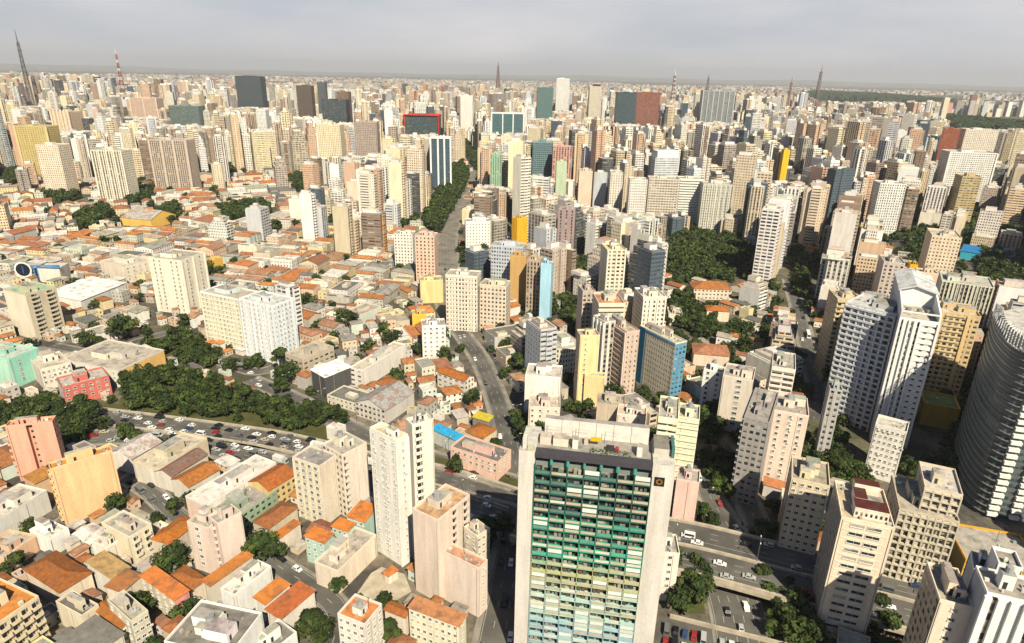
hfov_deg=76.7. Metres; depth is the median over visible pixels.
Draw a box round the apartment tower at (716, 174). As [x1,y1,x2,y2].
[709,170,723,181]
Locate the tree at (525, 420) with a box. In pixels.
[519,413,527,424]
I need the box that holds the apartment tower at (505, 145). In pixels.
[503,140,509,152]
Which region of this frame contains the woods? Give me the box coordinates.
[808,89,1023,129]
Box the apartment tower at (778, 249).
[772,221,784,277]
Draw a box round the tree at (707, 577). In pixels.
[698,570,716,592]
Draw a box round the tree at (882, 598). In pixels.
[875,592,891,609]
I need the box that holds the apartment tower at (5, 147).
[0,107,14,166]
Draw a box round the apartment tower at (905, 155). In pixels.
[896,148,913,163]
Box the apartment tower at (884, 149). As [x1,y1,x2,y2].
[875,137,892,162]
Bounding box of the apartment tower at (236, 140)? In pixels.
[228,112,244,172]
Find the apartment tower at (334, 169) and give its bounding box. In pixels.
[329,162,341,179]
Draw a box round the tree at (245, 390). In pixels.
[233,385,251,400]
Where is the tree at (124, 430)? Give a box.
[115,422,136,437]
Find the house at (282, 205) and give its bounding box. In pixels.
[276,200,289,210]
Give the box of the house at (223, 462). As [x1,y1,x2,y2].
[214,454,239,473]
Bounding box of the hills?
[0,63,1023,90]
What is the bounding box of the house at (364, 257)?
[349,255,375,261]
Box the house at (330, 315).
[326,311,352,330]
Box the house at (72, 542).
[63,535,80,551]
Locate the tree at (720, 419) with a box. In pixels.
[716,415,727,425]
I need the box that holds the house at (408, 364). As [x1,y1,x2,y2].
[400,356,418,374]
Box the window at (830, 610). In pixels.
[828,608,842,614]
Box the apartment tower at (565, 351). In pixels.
[556,333,575,381]
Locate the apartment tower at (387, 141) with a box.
[382,136,396,152]
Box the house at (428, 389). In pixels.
[418,383,436,398]
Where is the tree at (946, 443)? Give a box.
[938,439,954,452]
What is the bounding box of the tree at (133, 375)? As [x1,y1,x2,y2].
[125,370,142,382]
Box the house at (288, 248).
[279,245,300,251]
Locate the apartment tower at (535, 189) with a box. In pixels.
[530,180,541,196]
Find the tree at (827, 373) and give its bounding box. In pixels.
[821,366,830,379]
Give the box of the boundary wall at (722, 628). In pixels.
[670,614,786,642]
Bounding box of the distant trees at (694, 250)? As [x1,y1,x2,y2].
[0,138,1023,629]
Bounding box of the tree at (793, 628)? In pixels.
[779,611,818,642]
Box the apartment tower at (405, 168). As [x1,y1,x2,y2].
[400,159,406,177]
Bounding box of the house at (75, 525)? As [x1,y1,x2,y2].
[66,518,85,535]
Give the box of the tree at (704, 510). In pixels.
[699,505,711,518]
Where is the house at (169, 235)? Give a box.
[156,232,175,239]
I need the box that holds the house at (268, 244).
[260,243,277,248]
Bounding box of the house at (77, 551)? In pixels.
[67,543,89,559]
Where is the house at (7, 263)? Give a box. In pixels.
[0,255,34,271]
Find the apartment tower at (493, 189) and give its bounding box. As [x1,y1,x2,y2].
[487,184,498,216]
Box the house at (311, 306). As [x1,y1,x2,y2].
[302,302,324,317]
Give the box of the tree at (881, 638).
[868,630,901,642]
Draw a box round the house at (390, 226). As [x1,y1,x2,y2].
[386,222,396,231]
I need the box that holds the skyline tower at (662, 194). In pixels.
[645,175,678,213]
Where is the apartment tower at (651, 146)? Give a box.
[647,143,659,154]
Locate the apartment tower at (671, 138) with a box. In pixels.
[665,135,677,146]
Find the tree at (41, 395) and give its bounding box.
[31,392,45,399]
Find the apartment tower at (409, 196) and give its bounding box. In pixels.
[406,178,412,224]
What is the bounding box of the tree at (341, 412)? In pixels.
[334,409,349,420]
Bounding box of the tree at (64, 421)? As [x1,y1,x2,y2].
[59,416,73,432]
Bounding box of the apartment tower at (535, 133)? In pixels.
[528,126,542,141]
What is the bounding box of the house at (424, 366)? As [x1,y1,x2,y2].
[415,357,435,380]
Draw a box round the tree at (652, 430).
[649,427,656,436]
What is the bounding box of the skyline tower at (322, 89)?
[317,81,327,113]
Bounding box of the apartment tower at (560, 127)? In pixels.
[557,125,566,144]
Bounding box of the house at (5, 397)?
[0,394,10,402]
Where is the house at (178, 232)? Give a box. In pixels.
[161,227,182,237]
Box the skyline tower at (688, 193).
[676,175,704,226]
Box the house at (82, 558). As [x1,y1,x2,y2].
[73,552,92,564]
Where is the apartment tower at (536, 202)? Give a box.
[530,194,544,210]
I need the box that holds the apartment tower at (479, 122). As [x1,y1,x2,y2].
[476,119,483,150]
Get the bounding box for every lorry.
[272,453,288,463]
[310,440,323,448]
[368,457,371,465]
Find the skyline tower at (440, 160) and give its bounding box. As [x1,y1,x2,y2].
[429,136,452,187]
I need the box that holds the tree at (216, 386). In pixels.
[207,380,226,397]
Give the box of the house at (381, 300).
[359,293,387,306]
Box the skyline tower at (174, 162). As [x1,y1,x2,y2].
[147,137,201,190]
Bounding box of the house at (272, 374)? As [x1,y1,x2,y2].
[270,369,289,379]
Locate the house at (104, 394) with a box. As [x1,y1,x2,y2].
[100,390,108,400]
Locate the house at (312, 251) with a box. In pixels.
[304,250,321,254]
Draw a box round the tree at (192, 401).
[186,396,201,411]
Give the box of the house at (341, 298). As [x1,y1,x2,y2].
[325,293,352,303]
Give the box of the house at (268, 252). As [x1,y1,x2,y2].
[253,246,283,257]
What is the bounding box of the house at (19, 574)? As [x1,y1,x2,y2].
[11,568,27,584]
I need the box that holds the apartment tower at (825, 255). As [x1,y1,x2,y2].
[814,248,851,296]
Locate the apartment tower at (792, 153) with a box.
[788,146,795,161]
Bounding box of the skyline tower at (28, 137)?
[13,124,61,176]
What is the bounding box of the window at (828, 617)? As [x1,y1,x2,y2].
[827,615,840,621]
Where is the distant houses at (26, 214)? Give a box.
[0,158,1019,642]
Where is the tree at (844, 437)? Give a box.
[832,430,851,443]
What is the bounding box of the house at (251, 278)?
[237,274,265,288]
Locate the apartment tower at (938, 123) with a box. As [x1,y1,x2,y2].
[931,120,943,134]
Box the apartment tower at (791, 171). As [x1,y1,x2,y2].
[786,165,797,181]
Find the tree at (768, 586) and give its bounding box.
[761,580,776,601]
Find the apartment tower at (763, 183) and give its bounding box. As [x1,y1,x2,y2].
[741,178,767,235]
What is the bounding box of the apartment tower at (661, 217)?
[654,212,666,241]
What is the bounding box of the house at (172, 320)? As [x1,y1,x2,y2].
[168,316,179,326]
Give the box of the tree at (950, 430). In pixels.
[945,425,958,434]
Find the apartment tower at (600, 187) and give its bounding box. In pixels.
[592,170,607,206]
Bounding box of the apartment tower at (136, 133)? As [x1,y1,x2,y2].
[134,130,144,175]
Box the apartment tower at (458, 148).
[455,129,461,160]
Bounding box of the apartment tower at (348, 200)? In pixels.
[344,196,358,211]
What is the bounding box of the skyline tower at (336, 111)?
[321,99,350,123]
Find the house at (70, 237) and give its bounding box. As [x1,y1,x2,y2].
[58,230,90,241]
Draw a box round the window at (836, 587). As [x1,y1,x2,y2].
[834,586,848,592]
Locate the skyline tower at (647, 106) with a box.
[635,92,660,125]
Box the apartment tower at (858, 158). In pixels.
[850,146,867,176]
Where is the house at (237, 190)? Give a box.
[226,187,245,192]
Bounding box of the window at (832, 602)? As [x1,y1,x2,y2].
[830,601,844,607]
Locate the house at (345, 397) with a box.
[327,385,368,411]
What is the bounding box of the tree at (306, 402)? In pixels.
[301,397,311,410]
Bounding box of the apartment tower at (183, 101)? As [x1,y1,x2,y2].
[180,99,187,103]
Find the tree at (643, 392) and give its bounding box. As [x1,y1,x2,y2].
[634,387,651,399]
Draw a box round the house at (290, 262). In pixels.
[270,256,296,269]
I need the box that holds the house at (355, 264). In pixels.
[335,260,359,273]
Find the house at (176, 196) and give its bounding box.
[165,193,180,200]
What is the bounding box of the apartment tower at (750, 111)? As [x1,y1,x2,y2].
[743,109,756,123]
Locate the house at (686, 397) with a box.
[677,392,696,403]
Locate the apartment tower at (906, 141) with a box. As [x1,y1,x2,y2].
[898,135,912,150]
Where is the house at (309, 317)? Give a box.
[302,309,321,327]
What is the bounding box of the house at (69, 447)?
[65,442,75,451]
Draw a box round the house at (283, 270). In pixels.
[265,265,290,274]
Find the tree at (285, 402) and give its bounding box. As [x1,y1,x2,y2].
[277,398,288,410]
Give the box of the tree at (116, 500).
[102,491,129,510]
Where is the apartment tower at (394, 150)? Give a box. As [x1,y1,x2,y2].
[385,143,405,161]
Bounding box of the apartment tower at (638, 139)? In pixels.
[632,131,644,152]
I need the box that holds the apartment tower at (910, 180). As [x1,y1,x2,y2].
[901,175,920,188]
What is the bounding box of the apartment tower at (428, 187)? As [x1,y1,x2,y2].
[425,174,430,206]
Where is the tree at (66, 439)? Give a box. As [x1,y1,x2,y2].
[62,434,73,449]
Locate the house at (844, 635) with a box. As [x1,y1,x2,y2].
[835,626,869,642]
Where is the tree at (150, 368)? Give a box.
[137,362,159,374]
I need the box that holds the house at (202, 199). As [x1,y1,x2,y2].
[192,196,212,202]
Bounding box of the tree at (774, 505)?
[764,499,780,514]
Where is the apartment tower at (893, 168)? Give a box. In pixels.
[884,159,908,180]
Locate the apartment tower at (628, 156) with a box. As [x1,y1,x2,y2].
[620,147,631,163]
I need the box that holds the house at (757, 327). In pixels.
[741,318,761,334]
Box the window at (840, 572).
[838,571,852,577]
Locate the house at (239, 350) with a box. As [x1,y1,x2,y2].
[234,346,245,355]
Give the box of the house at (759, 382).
[752,373,766,389]
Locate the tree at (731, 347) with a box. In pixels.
[726,342,735,353]
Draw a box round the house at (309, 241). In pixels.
[293,238,314,245]
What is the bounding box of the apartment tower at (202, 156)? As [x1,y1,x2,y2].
[197,135,208,171]
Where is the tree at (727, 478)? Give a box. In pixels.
[718,473,731,487]
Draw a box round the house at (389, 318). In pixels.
[376,312,395,328]
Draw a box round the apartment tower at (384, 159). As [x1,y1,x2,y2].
[377,154,396,198]
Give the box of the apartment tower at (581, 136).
[573,130,589,186]
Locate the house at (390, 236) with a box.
[387,234,393,239]
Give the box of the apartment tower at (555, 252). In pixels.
[541,241,566,294]
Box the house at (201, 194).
[194,191,209,196]
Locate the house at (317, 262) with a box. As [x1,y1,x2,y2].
[300,253,329,273]
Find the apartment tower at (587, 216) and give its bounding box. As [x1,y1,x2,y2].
[581,208,590,251]
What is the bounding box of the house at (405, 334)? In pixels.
[385,327,412,344]
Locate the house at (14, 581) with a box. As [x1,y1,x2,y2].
[8,578,27,590]
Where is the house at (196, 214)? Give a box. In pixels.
[189,211,205,217]
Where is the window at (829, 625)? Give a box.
[826,623,837,628]
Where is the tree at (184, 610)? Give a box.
[167,595,197,619]
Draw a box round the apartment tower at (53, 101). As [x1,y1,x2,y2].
[47,90,59,110]
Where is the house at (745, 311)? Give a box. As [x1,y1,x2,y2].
[739,306,753,317]
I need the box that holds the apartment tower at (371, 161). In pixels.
[366,157,376,164]
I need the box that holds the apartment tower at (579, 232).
[570,200,584,252]
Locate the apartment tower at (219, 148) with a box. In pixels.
[211,134,229,181]
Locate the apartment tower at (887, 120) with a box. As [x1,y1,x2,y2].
[880,116,890,139]
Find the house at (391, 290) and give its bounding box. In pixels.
[372,283,399,302]
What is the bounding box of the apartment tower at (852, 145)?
[845,140,868,161]
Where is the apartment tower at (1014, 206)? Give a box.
[1000,183,1023,225]
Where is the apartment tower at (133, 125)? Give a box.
[127,120,138,147]
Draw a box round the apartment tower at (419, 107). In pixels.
[413,102,425,113]
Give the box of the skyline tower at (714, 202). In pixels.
[695,179,733,233]
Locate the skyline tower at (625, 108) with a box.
[613,92,636,123]
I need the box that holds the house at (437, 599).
[431,595,444,603]
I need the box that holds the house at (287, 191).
[278,188,295,194]
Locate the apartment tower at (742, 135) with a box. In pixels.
[736,126,748,142]
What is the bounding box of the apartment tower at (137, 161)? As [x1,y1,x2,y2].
[132,146,144,179]
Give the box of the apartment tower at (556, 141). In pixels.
[550,137,562,144]
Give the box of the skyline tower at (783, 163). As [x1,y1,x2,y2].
[777,148,789,179]
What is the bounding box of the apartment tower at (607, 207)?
[600,204,618,212]
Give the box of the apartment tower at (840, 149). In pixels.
[831,143,847,158]
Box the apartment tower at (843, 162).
[835,156,849,166]
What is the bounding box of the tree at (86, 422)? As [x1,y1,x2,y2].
[69,417,95,434]
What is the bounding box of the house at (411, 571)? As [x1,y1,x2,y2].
[406,562,415,582]
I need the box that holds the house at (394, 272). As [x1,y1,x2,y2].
[391,268,401,277]
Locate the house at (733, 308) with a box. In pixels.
[719,300,739,313]
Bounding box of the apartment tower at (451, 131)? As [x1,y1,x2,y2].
[449,126,454,161]
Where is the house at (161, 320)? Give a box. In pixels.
[157,315,167,325]
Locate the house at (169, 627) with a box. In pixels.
[160,614,184,638]
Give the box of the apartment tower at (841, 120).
[836,117,845,126]
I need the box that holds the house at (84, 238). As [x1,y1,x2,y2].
[79,236,101,240]
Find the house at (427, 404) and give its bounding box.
[416,395,437,415]
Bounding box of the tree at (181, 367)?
[174,363,189,377]
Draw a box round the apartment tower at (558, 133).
[554,129,563,142]
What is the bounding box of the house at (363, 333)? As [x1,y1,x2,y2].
[359,330,369,337]
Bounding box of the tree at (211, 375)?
[201,370,224,382]
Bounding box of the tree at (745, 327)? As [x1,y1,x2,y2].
[736,320,755,334]
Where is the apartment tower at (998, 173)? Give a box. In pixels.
[991,165,1005,185]
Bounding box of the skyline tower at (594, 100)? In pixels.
[587,84,601,117]
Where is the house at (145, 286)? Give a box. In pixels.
[140,282,152,292]
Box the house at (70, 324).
[65,321,78,327]
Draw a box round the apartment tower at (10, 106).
[5,102,17,121]
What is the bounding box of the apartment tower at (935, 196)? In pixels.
[922,184,947,211]
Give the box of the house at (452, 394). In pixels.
[440,385,462,403]
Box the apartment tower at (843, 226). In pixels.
[828,206,857,255]
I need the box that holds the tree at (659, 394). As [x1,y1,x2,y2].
[654,391,668,401]
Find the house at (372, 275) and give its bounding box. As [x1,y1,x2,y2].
[356,271,375,279]
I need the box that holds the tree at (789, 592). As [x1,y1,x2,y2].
[784,586,813,610]
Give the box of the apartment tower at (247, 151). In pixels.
[241,132,252,171]
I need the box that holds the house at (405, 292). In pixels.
[399,286,415,299]
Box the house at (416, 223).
[410,220,422,225]
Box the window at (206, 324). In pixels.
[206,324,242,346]
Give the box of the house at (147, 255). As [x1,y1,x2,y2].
[141,252,159,257]
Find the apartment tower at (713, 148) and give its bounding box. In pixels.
[707,142,719,160]
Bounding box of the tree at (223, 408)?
[213,402,231,416]
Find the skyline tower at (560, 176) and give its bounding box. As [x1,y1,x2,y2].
[555,158,566,195]
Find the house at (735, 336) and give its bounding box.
[731,332,739,343]
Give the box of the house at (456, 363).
[450,360,463,369]
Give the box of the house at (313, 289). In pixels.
[294,282,320,298]
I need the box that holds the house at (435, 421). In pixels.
[433,419,440,425]
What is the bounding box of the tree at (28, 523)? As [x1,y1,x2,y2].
[18,516,34,532]
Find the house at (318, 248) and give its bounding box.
[308,245,326,252]
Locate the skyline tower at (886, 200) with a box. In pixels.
[866,180,906,234]
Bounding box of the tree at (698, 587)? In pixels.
[687,575,708,603]
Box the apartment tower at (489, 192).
[482,190,496,215]
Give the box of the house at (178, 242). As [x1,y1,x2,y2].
[174,239,189,245]
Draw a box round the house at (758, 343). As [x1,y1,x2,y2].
[748,336,763,348]
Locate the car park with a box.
[653,618,765,642]
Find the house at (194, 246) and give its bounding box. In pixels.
[185,244,202,250]
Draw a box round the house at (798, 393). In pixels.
[791,391,803,394]
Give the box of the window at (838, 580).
[836,578,850,584]
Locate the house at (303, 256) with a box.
[282,252,305,261]
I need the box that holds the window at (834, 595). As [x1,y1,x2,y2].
[832,593,846,599]
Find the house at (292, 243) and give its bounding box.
[282,240,301,247]
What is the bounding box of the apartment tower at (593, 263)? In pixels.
[587,236,626,291]
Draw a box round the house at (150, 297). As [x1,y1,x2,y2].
[144,293,155,302]
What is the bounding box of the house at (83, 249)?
[64,244,95,254]
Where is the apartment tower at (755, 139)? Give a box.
[748,133,762,149]
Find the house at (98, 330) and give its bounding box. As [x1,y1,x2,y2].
[85,324,117,341]
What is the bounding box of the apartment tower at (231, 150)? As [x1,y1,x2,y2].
[228,136,234,166]
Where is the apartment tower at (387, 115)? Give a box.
[383,108,392,134]
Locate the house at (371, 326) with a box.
[365,321,378,337]
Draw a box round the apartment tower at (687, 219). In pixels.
[677,210,690,229]
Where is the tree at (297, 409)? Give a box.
[290,402,306,417]
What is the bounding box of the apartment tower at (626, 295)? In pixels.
[618,288,633,323]
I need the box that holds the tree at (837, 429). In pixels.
[833,427,843,441]
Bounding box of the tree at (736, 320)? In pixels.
[728,316,743,326]
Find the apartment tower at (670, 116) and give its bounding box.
[666,105,674,127]
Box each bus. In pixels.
[805,329,810,338]
[878,583,894,592]
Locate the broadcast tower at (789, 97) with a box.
[786,77,792,105]
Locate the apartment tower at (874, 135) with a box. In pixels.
[868,128,880,148]
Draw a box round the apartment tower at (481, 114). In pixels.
[477,110,487,120]
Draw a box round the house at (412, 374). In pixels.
[405,371,416,381]
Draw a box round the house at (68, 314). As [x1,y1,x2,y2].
[62,307,85,321]
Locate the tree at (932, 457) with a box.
[918,452,939,463]
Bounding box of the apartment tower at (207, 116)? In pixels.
[203,109,211,124]
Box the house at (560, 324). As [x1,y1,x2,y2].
[551,319,569,333]
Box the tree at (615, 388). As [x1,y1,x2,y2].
[606,383,626,393]
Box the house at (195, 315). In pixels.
[188,312,203,320]
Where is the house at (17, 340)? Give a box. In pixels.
[2,336,23,344]
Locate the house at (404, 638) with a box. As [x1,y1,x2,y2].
[386,633,416,642]
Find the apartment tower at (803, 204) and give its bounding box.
[797,185,807,232]
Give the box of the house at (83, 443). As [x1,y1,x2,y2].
[72,440,95,449]
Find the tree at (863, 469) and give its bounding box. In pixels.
[848,463,872,475]
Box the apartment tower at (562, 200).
[553,196,572,240]
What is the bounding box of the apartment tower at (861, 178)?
[856,172,867,211]
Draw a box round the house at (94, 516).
[87,508,105,524]
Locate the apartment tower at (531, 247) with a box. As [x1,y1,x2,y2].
[526,242,540,255]
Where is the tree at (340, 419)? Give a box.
[331,415,344,423]
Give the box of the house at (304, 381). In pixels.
[296,370,311,389]
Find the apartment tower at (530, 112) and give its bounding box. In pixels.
[526,106,535,123]
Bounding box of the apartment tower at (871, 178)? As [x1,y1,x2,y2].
[860,171,875,218]
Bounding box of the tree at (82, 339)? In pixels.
[72,330,94,346]
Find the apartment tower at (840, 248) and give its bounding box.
[826,246,848,255]
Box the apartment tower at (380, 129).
[370,117,382,152]
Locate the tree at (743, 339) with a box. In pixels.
[736,333,753,345]
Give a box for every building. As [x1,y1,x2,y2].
[0,340,38,386]
[0,483,51,534]
[0,529,40,567]
[0,578,50,642]
[3,281,64,339]
[4,415,65,480]
[11,262,70,281]
[21,466,54,501]
[22,550,95,604]
[29,516,69,551]
[30,349,72,388]
[47,444,121,524]
[55,614,124,642]
[56,367,112,402]
[56,590,98,628]
[57,276,126,309]
[65,339,165,386]
[84,550,131,592]
[91,524,121,558]
[95,600,129,642]
[100,254,149,282]
[101,510,153,563]
[103,568,142,597]
[107,590,153,642]
[112,432,162,474]
[121,208,175,225]
[133,432,209,487]
[138,565,189,617]
[148,249,209,313]
[150,515,190,563]
[157,447,208,491]
[164,599,264,642]
[169,564,204,606]
[171,461,220,500]
[185,454,275,517]
[187,505,220,572]
[199,284,256,348]
[200,550,253,601]
[206,256,223,272]
[208,502,245,565]
[211,485,277,531]
[220,559,272,609]
[239,290,299,364]
[248,464,295,502]
[252,500,298,532]
[252,576,290,615]
[258,618,297,642]
[264,580,315,628]
[276,519,301,554]
[285,340,334,371]
[292,445,340,521]
[309,359,351,396]
[315,526,377,592]
[322,430,369,515]
[337,593,384,642]
[351,341,405,387]
[355,380,414,423]
[369,421,413,566]
[375,376,403,387]
[382,565,398,583]
[383,601,409,634]
[394,228,415,267]
[406,411,434,537]
[407,595,467,642]
[411,305,425,326]
[413,483,469,598]
[415,227,438,280]
[419,273,442,302]
[421,316,445,358]
[433,423,462,450]
[437,366,473,393]
[443,543,487,616]
[445,265,480,331]
[451,435,510,480]
[464,519,489,586]
[465,214,489,247]
[465,422,496,441]
[472,411,494,426]
[480,276,510,330]
[491,239,525,279]
[510,248,528,306]
[512,215,527,245]
[524,362,562,412]
[525,251,543,315]
[528,391,559,425]
[539,257,553,318]
[557,204,575,248]
[573,328,599,403]
[575,282,595,337]
[583,372,604,406]
[591,290,624,327]
[592,313,615,389]
[596,391,624,421]
[598,239,626,291]
[609,313,639,392]
[616,403,646,424]
[631,285,666,328]
[635,322,686,396]
[656,393,678,442]
[659,532,679,600]
[666,305,682,325]
[671,464,699,520]
[672,402,699,495]
[689,281,731,299]
[690,343,730,365]
[699,359,724,404]
[704,305,729,321]
[717,362,755,431]
[730,387,778,505]
[761,392,808,481]
[766,350,795,394]
[776,455,829,554]
[812,477,894,638]
[813,287,857,381]
[814,378,842,455]
[822,293,897,431]
[865,414,908,482]
[869,268,941,448]
[871,254,904,295]
[882,475,959,582]
[902,561,972,642]
[907,260,917,268]
[914,461,962,517]
[915,265,938,284]
[916,390,960,428]
[918,228,961,271]
[923,298,980,397]
[936,270,994,328]
[953,304,1023,521]
[959,244,1015,259]
[961,564,1023,642]
[962,548,987,588]
[985,546,1023,574]
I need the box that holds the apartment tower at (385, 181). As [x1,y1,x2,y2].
[372,163,388,202]
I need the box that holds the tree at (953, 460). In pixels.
[942,455,958,469]
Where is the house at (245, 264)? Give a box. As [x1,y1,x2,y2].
[232,259,258,269]
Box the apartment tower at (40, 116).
[32,109,43,124]
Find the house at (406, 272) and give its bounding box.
[399,268,415,280]
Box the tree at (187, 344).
[175,339,198,354]
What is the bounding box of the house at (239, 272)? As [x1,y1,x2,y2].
[227,268,246,275]
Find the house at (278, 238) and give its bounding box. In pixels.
[267,233,285,246]
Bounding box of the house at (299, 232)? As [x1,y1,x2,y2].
[286,228,302,237]
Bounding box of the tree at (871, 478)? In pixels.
[863,473,875,480]
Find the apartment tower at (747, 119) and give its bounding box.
[744,113,751,132]
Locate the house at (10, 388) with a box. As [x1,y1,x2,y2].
[0,380,21,399]
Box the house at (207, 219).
[192,214,224,228]
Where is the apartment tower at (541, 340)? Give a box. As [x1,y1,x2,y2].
[525,316,557,367]
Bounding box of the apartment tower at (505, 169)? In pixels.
[502,150,507,186]
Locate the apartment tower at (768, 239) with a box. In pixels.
[752,203,783,284]
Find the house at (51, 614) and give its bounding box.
[42,602,60,628]
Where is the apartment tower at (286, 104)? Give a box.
[283,95,289,111]
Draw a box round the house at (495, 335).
[484,324,516,349]
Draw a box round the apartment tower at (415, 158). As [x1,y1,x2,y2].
[406,145,424,211]
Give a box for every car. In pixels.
[87,433,98,436]
[99,429,109,433]
[106,438,115,442]
[135,485,145,493]
[147,482,154,487]
[148,496,155,502]
[151,431,162,436]
[153,413,164,418]
[162,493,169,499]
[195,430,205,434]
[211,447,220,451]
[216,442,227,448]
[225,450,233,454]
[230,447,240,451]
[243,446,252,449]
[248,450,259,455]
[251,432,261,435]
[258,449,266,453]
[259,437,269,441]
[276,554,286,562]
[280,439,290,445]
[292,564,302,572]
[293,444,303,448]
[305,437,315,441]
[445,468,454,472]
[468,475,476,479]
[482,502,491,507]
[483,495,492,499]
[497,557,502,565]
[501,534,505,542]
[501,592,507,607]
[507,631,513,642]
[508,558,513,566]
[663,622,669,635]
[663,636,668,642]
[672,626,678,637]
[672,637,677,642]
[681,530,695,538]
[682,629,687,638]
[691,539,702,545]
[691,630,696,641]
[700,630,706,642]
[713,559,726,566]
[716,499,722,506]
[719,637,724,642]
[720,572,733,579]
[724,606,730,616]
[733,524,740,531]
[738,623,743,631]
[741,541,751,547]
[742,572,755,580]
[742,601,749,611]
[763,541,773,547]
[791,564,801,570]
[801,587,811,594]
[809,594,815,602]
[870,612,876,617]
[881,604,896,609]
[910,582,919,587]
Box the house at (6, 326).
[0,318,16,336]
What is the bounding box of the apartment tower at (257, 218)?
[245,203,271,240]
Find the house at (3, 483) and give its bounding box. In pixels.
[0,479,6,490]
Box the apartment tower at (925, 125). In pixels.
[918,121,930,149]
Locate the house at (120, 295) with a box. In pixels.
[111,288,130,301]
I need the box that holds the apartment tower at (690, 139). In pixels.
[686,129,694,148]
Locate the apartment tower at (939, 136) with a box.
[933,134,940,160]
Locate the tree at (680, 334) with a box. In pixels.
[673,330,687,340]
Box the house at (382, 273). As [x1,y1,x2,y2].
[359,266,388,280]
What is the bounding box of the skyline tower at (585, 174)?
[577,166,592,206]
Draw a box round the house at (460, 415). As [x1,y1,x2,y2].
[450,408,468,427]
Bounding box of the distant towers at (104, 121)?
[0,71,1023,380]
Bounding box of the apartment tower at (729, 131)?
[720,126,734,142]
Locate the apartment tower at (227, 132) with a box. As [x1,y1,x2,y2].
[224,129,230,161]
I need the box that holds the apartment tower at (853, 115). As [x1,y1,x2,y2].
[846,113,857,127]
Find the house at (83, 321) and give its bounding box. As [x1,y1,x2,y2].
[74,314,101,328]
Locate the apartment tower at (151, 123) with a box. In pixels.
[145,115,156,135]
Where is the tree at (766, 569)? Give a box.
[753,563,772,575]
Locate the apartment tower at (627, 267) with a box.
[624,248,629,287]
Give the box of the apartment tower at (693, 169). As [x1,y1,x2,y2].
[686,163,701,176]
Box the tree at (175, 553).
[149,539,189,573]
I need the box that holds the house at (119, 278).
[107,276,126,283]
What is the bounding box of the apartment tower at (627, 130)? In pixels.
[621,126,632,146]
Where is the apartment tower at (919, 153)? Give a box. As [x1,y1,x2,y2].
[912,146,926,167]
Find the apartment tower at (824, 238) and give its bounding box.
[820,225,830,252]
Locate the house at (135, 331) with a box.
[129,326,139,335]
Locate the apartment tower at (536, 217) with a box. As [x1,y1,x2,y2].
[528,209,555,242]
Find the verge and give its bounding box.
[59,396,517,485]
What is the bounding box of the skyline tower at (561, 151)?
[551,143,572,179]
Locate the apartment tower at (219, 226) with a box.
[208,216,233,239]
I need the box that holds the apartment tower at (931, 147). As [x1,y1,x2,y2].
[927,139,935,160]
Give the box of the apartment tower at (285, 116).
[281,109,290,128]
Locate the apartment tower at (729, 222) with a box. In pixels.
[720,213,738,235]
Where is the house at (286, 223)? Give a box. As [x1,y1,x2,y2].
[277,218,293,228]
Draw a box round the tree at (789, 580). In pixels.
[780,575,794,585]
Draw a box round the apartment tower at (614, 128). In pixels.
[610,124,618,146]
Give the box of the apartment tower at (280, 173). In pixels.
[273,155,288,186]
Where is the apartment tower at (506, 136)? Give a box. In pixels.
[501,132,512,148]
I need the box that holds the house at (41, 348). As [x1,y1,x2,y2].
[38,346,56,351]
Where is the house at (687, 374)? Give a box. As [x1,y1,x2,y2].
[683,370,690,383]
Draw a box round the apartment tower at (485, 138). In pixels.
[478,131,489,182]
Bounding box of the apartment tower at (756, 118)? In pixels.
[751,112,762,127]
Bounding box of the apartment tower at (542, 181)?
[532,174,550,195]
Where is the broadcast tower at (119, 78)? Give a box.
[115,50,125,92]
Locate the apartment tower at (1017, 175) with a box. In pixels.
[1002,164,1023,210]
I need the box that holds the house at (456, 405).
[451,402,462,409]
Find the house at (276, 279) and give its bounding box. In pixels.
[271,276,299,283]
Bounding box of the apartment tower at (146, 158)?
[139,138,153,180]
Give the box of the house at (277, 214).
[270,211,289,218]
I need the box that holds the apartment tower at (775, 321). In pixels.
[767,314,797,346]
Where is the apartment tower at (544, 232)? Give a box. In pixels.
[534,222,556,246]
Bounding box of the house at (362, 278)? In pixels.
[351,276,370,282]
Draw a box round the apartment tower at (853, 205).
[836,200,860,210]
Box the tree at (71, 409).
[61,403,75,415]
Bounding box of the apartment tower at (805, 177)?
[800,166,811,184]
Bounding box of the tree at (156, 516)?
[149,510,165,522]
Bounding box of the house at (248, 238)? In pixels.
[233,233,255,243]
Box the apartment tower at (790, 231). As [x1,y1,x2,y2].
[784,195,795,255]
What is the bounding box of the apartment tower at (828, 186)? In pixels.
[809,183,830,243]
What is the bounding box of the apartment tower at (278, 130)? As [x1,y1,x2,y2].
[274,120,282,155]
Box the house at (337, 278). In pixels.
[321,273,342,284]
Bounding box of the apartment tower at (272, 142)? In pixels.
[267,129,276,165]
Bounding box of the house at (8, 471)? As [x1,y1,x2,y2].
[0,444,17,480]
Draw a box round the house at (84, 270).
[73,266,97,278]
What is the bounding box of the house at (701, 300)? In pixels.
[697,298,708,304]
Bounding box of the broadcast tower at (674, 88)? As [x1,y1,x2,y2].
[670,69,675,100]
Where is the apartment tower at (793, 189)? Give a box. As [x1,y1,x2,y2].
[784,184,799,238]
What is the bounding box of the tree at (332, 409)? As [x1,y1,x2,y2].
[323,404,340,418]
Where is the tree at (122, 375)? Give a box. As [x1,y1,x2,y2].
[116,369,132,383]
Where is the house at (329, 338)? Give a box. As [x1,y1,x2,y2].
[319,335,338,343]
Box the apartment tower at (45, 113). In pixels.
[41,107,48,122]
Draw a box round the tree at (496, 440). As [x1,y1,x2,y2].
[489,437,502,445]
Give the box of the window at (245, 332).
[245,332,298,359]
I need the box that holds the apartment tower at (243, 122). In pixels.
[237,111,247,132]

